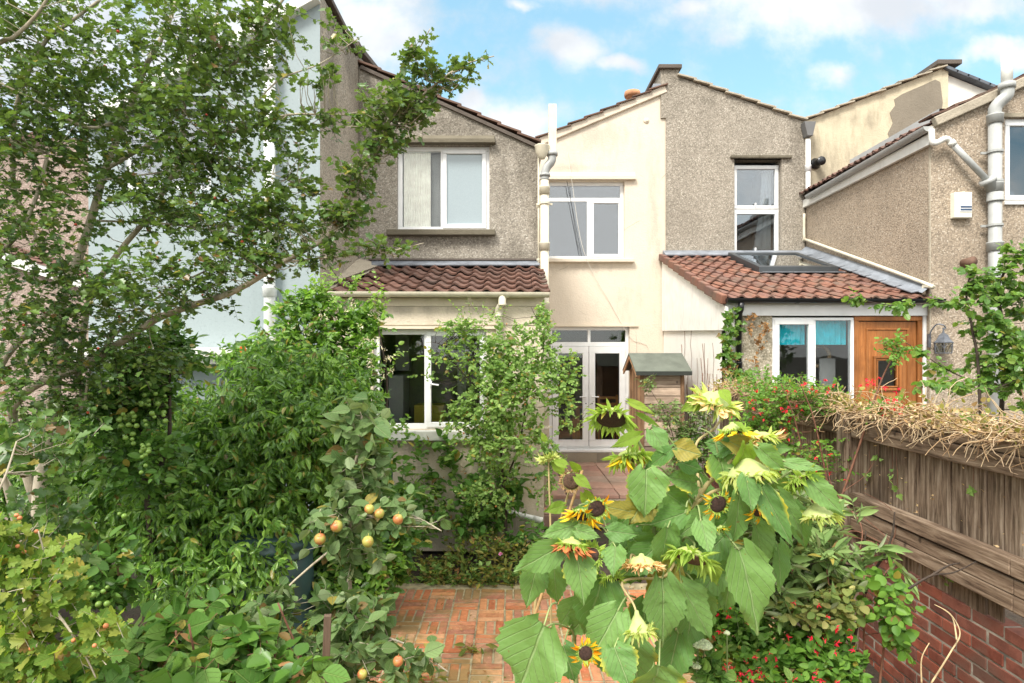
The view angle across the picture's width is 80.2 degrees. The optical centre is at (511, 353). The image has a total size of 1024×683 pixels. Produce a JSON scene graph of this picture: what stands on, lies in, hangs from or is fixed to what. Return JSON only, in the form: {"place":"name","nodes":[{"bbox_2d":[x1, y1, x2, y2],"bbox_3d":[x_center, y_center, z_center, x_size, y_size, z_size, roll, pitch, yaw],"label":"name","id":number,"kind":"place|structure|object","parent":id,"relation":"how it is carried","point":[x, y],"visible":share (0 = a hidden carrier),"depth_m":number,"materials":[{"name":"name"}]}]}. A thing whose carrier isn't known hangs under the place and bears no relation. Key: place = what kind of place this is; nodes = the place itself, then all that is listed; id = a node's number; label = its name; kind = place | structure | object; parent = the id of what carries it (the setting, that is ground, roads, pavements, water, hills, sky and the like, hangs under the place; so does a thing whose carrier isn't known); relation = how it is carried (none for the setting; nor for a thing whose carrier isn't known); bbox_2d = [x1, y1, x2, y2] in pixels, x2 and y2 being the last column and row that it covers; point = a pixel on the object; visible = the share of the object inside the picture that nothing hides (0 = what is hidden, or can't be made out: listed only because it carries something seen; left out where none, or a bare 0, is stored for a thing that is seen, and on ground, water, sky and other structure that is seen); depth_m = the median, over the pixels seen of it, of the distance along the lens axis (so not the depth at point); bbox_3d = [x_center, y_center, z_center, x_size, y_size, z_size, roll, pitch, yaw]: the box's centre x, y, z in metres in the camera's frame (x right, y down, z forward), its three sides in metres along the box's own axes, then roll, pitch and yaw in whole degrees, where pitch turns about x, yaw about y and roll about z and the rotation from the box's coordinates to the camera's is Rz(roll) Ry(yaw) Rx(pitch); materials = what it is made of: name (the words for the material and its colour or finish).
{"place":"outdoors","nodes":[
{"label":"outdoors","id":0,"kind":"place"},
{"bbox_2d":[0,132,87,519],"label":"terraced house","id":1,"kind":"structure","parent":0,"point":[83,199],"depth_m":7.88,"materials":[{"name":"brown brick"}]},
{"bbox_2d":[0,0,1023,137],"label":"sky","id":2,"kind":"structure","parent":0,"point":[804,58],"materials":[{"name":"blue"}]},
{"bbox_2d":[8,528,1023,682],"bbox_3d":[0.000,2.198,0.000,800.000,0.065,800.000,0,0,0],"label":"ground","id":3,"kind":"structure","parent":0,"point":[134,613],"depth_m":5.92,"materials":[{"name":"soil"}]},
{"bbox_2d":[0,408,133,682],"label":"young hawthorn","id":4,"kind":"object","parent":3,"relation":"on","point":[31,549],"visible":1,"depth_m":2.06,"materials":[{"name":"green plant"}]},
{"bbox_2d":[36,306,215,624],"bbox_3d":[-2.399,0.936,3.572,0.984,2.451,1.390,0,0,0],"label":"crab apple tree","id":5,"kind":"object","parent":3,"relation":"on","point":[154,410],"visible":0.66,"depth_m":3.71,"materials":[{"name":"green plant"}]},
{"bbox_2d":[0,323,393,631],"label":"evergreen shrub","id":6,"kind":"object","parent":3,"relation":"on","point":[262,437],"visible":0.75,"depth_m":4.27,"materials":[{"name":"green plant"}]},
{"bbox_2d":[74,0,376,545],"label":"terraced house","id":7,"kind":"structure","parent":3,"relation":"on","point":[216,326],"depth_m":6.46,"materials":[{"name":"white paint"}]},
{"bbox_2d":[125,100,210,189],"bbox_3d":[-3.675,-2.240,6.555,0.950,1.000,0.070,0,0,0],"label":"window","id":8,"kind":"structure","parent":7,"relation":"in","point":[128,162],"depth_m":6.52,"materials":[{"name":"white plastic"}]},
{"bbox_2d":[0,0,493,644],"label":"hawthorn tree","id":9,"kind":"object","parent":3,"relation":"on","point":[206,48],"visible":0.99,"depth_m":3.18,"materials":[{"name":"green plant"}]},
{"bbox_2d":[206,521,316,648],"bbox_3d":[-1.816,1.712,4.400,0.810,0.895,0.810,0,0,0],"label":"compost bin","id":10,"kind":"object","parent":3,"relation":"on","point":[304,581],"visible":0.2,"depth_m":4.24,"materials":[{"name":"blue plastic"}]},
{"bbox_2d":[221,268,425,588],"bbox_3d":[-1.668,0.690,5.345,1.881,2.944,1.120,0,0,0],"label":"flowering shrub","id":11,"kind":"object","parent":3,"relation":"on","point":[362,326],"visible":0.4,"depth_m":5.42,"materials":[{"name":"green plant"}]},
{"bbox_2d":[286,635,380,682],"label":"geranium patch","id":12,"kind":"object","parent":3,"relation":"on","point":[374,674],"visible":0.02,"depth_m":3.23,"materials":[{"name":"green plant"}]},
{"bbox_2d":[404,515,537,589],"bbox_3d":[-0.300,1.976,5.967,1.558,0.626,0.980,0,0,18],"label":"weed patch","id":13,"kind":"object","parent":3,"relation":"on","point":[449,559],"visible":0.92,"depth_m":5.91,"materials":[{"name":"green plant"}]},
{"bbox_2d":[400,428,547,554],"bbox_3d":[-0.436,1.482,6.371,1.798,1.379,0.678,0,0,0],"label":"bramble bush","id":14,"kind":"object","parent":3,"relation":"on","point":[480,522],"visible":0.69,"depth_m":6.36,"materials":[{"name":"green plant"}]},
{"bbox_2d":[325,60,667,550],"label":"terraced house","id":15,"kind":"structure","parent":3,"relation":"on","point":[567,222],"depth_m":8.07,"materials":[{"name":"grey paint"}]},
{"bbox_2d":[374,329,485,428],"bbox_3d":[-0.900,0.280,6.700,1.240,1.100,0.141,0,0,0],"label":"window","id":16,"kind":"structure","parent":15,"relation":"in","point":[428,333],"depth_m":6.70,"materials":[{"name":"white plastic"}]},
{"bbox_2d":[398,147,488,228],"bbox_3d":[-0.915,-2.205,8.210,1.230,1.130,0.162,0,0,0],"label":"window","id":17,"kind":"structure","parent":15,"relation":"in","point":[450,189],"depth_m":8.16,"materials":[{"name":"white plastic"}]},
{"bbox_2d":[552,346,588,446],"bbox_3d":[1.012,0.740,10.505,0.625,1.730,0.129,0,0,0],"label":"door","id":18,"kind":"structure","parent":15,"relation":"in","point":[584,350],"depth_m":10.50,"materials":[{"name":"white plastic"}]},
{"bbox_2d":[549,182,623,257],"bbox_3d":[1.218,-2.300,10.567,1.435,1.340,0.086,0,0,0],"label":"window","id":19,"kind":"structure","parent":15,"relation":"in","point":[590,201],"depth_m":10.54,"materials":[{"name":"white plastic"}]},
{"bbox_2d":[572,403,618,439],"bbox_3d":[1.800,1.365,12.000,1.200,0.730,0.800,0,0,0],"label":"dining table","id":20,"kind":"object","parent":15,"relation":"in","point":[575,422],"visible":0.24,"depth_m":11.62,"materials":[{"name":"orange wood"}]},
{"bbox_2d":[595,395,617,439],"bbox_3d":[1.768,1.245,11.390,0.375,0.970,0.380,0,0,0],"label":"dining chair","id":21,"kind":"object","parent":15,"relation":"in","point":[597,435],"visible":0.3,"depth_m":11.21,"materials":[{"name":"orange wood"}]},
{"bbox_2d":[589,346,627,446],"bbox_3d":[1.667,0.740,10.505,0.669,1.730,0.129,0,0,0],"label":"door","id":22,"kind":"structure","parent":15,"relation":"in","point":[621,350],"depth_m":10.50,"materials":[{"name":"white plastic"}]},
{"bbox_2d":[407,299,593,558],"bbox_3d":[-0.127,0.804,6.005,1.843,2.716,0.748,0,0,0],"label":"climbing rose","id":23,"kind":"object","parent":3,"relation":"on","point":[509,383],"visible":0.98,"depth_m":5.97,"materials":[{"name":"green plant"}]},
{"bbox_2d":[544,462,637,527],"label":"terrace","id":24,"kind":"structure","parent":3,"relation":"on","point":[603,483],"depth_m":8.52,"materials":[{"name":"concrete"}]},
{"bbox_2d":[635,375,716,475],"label":"cotoneaster bush","id":25,"kind":"object","parent":24,"relation":"on","point":[688,432],"visible":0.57,"depth_m":7.76,"materials":[{"name":"green plant"}]},
{"bbox_2d":[704,328,919,570],"bbox_3d":[2.118,0.994,4.605,1.015,2.335,1.678,0,0,-12],"label":"fuchsia bush","id":26,"kind":"object","parent":3,"relation":"on","point":[783,405],"visible":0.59,"depth_m":4.64,"materials":[{"name":"green plant"}]},
{"bbox_2d":[645,50,1023,472],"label":"terraced house","id":27,"kind":"structure","parent":3,"relation":"on","point":[789,227],"depth_m":8.43,"materials":[{"name":"grey paint"}]},
{"bbox_2d":[681,331,719,473],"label":"dead vine","id":28,"kind":"object","parent":27,"relation":"attached to","point":[712,424],"visible":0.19,"depth_m":8.31,"materials":[{"name":"brown plant"}]},
{"bbox_2d":[715,306,771,383],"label":"ivy","id":29,"kind":"object","parent":27,"relation":"attached to","point":[727,342],"visible":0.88,"depth_m":7.19,"materials":[{"name":"green plant"}]},
{"bbox_2d":[734,165,778,249],"bbox_3d":[4.215,-2.485,10.595,0.800,1.550,0.220,0,0,0],"label":"window","id":30,"kind":"structure","parent":27,"relation":"in","point":[762,241],"depth_m":10.52,"materials":[{"name":"white plastic"}]},
{"bbox_2d":[728,252,844,274],"bbox_3d":[4.195,-1.278,9.460,1.190,0.837,1.480,0,0,0],"label":"roof window","id":31,"kind":"structure","parent":27,"relation":"in","point":[762,262],"depth_m":9.32,"materials":[{"name":"glass"}]},
{"bbox_2d":[772,318,853,402],"bbox_3d":[3.670,0.410,7.467,0.990,1.700,0.146,0,0,0],"label":"window","id":32,"kind":"structure","parent":27,"relation":"in","point":[785,331],"depth_m":7.42,"materials":[{"name":"white plastic"}]},
{"bbox_2d":[859,322,915,406],"bbox_3d":[4.585,0.705,7.443,0.700,2.190,0.074,0,0,0],"label":"door","id":33,"kind":"structure","parent":27,"relation":"in","point":[905,374],"depth_m":7.43,"materials":[{"name":"orange wood"}]},
{"bbox_2d":[927,323,953,353],"bbox_3d":[5.094,-0.179,7.202,0.224,0.358,0.237,0,0,0],"label":"wall lantern","id":34,"kind":"object","parent":27,"relation":"attached to","point":[943,338],"depth_m":7.17,"materials":[{"name":"grey metal"}]},
{"bbox_2d":[950,192,971,218],"bbox_3d":[5.374,-1.774,7.271,0.208,0.312,0.098,0,0,0],"label":"alarm box","id":35,"kind":"object","parent":27,"relation":"attached to","point":[960,205],"visible":1,"depth_m":7.24,"materials":[{"name":"beige plastic"}]},
{"bbox_2d":[1005,119,1023,200],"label":"window","id":36,"kind":"structure","parent":27,"relation":"in","point":[1014,128],"depth_m":7.38,"materials":[{"name":"white plastic"}]},
{"bbox_2d":[705,468,1023,682],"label":"garden wall","id":37,"kind":"structure","parent":3,"relation":"on","point":[988,649],"depth_m":3.51,"materials":[{"name":"brick"}]},
{"bbox_2d":[720,393,1023,649],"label":"timber fence","id":38,"kind":"object","parent":3,"relation":"on","point":[935,534],"visible":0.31,"depth_m":3.54,"materials":[{"name":"brown wood"}]},
{"bbox_2d":[691,370,1023,550],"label":"dried vine","id":39,"kind":"object","parent":38,"relation":"on","point":[944,420],"visible":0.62,"depth_m":3.54,"materials":[{"name":"beige plant"}]},
{"bbox_2d":[825,448,896,574],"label":"bare stem","id":40,"kind":"object","parent":38,"relation":"attached to","point":[865,519],"visible":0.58,"depth_m":3.89,"materials":[{"name":"plant"}]},
{"bbox_2d":[862,445,976,585],"bbox_3d":[2.495,0.919,3.626,0.062,0.860,1.357,0,0,0],"label":"fence creeper","id":41,"kind":"object","parent":38,"relation":"attached to","point":[971,490],"visible":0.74,"depth_m":3.95,"materials":[{"name":"green plant"}]},
{"bbox_2d":[841,238,1023,427],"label":"camellia bush","id":42,"kind":"object","parent":3,"relation":"on","point":[1010,376],"visible":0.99,"depth_m":5.03,"materials":[{"name":"green plant"}]},
{"bbox_2d":[345,583,825,682],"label":"patio","id":43,"kind":"structure","parent":0,"point":[486,624],"depth_m":4.85,"materials":[{"name":"brick"}]},
{"bbox_2d":[29,502,350,682],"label":"dogwood shrub","id":44,"kind":"object","parent":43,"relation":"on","point":[180,642],"visible":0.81,"depth_m":2.55,"materials":[{"name":"green plant"}]},
{"bbox_2d":[322,614,331,682],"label":"garden stake","id":45,"kind":"object","parent":43,"relation":"on","point":[326,634],"visible":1,"depth_m":2.78,"materials":[{"name":"brown wood"}]},
{"bbox_2d":[235,392,450,682],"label":"apple tree","id":46,"kind":"object","parent":43,"relation":"on","point":[336,520],"visible":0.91,"depth_m":3.26,"materials":[{"name":"green plant"}]},
{"bbox_2d":[304,437,441,632],"bbox_3d":[-1.153,1.389,5.013,1.033,1.543,1.811,0,0,21],"label":"dark bush","id":47,"kind":"object","parent":43,"relation":"on","point":[400,546],"visible":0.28,"depth_m":4.65,"materials":[{"name":"green plant"}]},
{"bbox_2d":[285,610,497,682],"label":"patio weeds","id":48,"kind":"object","parent":43,"relation":"on","point":[299,629],"visible":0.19,"depth_m":3.95,"materials":[{"name":"green plant"}]},
{"bbox_2d":[397,581,645,681],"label":"fallen leaves","id":49,"kind":"object","parent":43,"relation":"on","point":[468,673],"visible":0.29,"depth_m":4.97,"materials":[{"name":"brown plant"}]},
{"bbox_2d":[534,432,564,627],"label":"sunflower","id":50,"kind":"object","parent":43,"relation":"on","point":[549,457],"visible":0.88,"depth_m":3.20,"materials":[{"name":"green plant"}]},
{"bbox_2d":[533,459,593,613],"bbox_3d":[0.214,1.325,2.910,0.424,1.672,0.157,0,0,43],"label":"sunflower","id":51,"kind":"object","parent":43,"relation":"on","point":[572,481],"visible":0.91,"depth_m":2.84,"materials":[{"name":"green plant"}]},
{"bbox_2d":[534,470,583,613],"bbox_3d":[0.215,0.978,3.000,0.278,0.810,0.013,0,0,0],"label":"garden cane","id":52,"kind":"object","parent":51,"relation":"attached to","point":[541,594],"visible":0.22,"depth_m":2.99,"materials":[{"name":"brown wood"}]},
{"bbox_2d":[495,495,637,682],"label":"sunflower","id":53,"kind":"object","parent":43,"relation":"on","point":[531,649],"visible":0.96,"depth_m":2.39,"materials":[{"name":"green plant"}]},
{"bbox_2d":[684,630,736,682],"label":"sedum","id":54,"kind":"object","parent":43,"relation":"on","point":[707,668],"visible":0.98,"depth_m":2.62,"materials":[{"name":"green plant"}]},
{"bbox_2d":[582,381,845,682],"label":"sunflower","id":55,"kind":"object","parent":43,"relation":"on","point":[687,558],"visible":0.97,"depth_m":2.43,"materials":[{"name":"green plant"}]},
{"bbox_2d":[696,580,872,682],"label":"red salvia","id":56,"kind":"object","parent":43,"relation":"on","point":[797,656],"visible":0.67,"depth_m":2.83,"materials":[{"name":"green plant"}]},
{"bbox_2d":[718,465,920,645],"bbox_3d":[1.502,1.365,3.177,0.924,1.592,0.722,0,0,-10],"label":"buddleia bush","id":57,"kind":"object","parent":43,"relation":"on","point":[808,566],"visible":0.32,"depth_m":3.01,"materials":[{"name":"green plant"}]},
{"bbox_2d":[767,554,926,682],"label":"garden rose","id":58,"kind":"object","parent":43,"relation":"on","point":[893,631],"visible":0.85,"depth_m":2.86,"materials":[{"name":"green plant"}]},
{"bbox_2d":[920,604,960,682],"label":"bare stem","id":59,"kind":"object","parent":58,"relation":"attached to","point":[945,660],"visible":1,"depth_m":2.60,"materials":[{"name":"plant"}]},
{"bbox_2d":[908,561,975,589],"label":"bare stem","id":60,"kind":"object","parent":58,"relation":"on","point":[936,573],"visible":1,"depth_m":2.82,"materials":[{"name":"brown plant"}]},
{"bbox_2d":[623,353,691,485],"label":"tool shed","id":61,"kind":"structure","parent":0,"point":[669,370],"depth_m":8.37,"materials":[{"name":"brown wood"}]}
]}

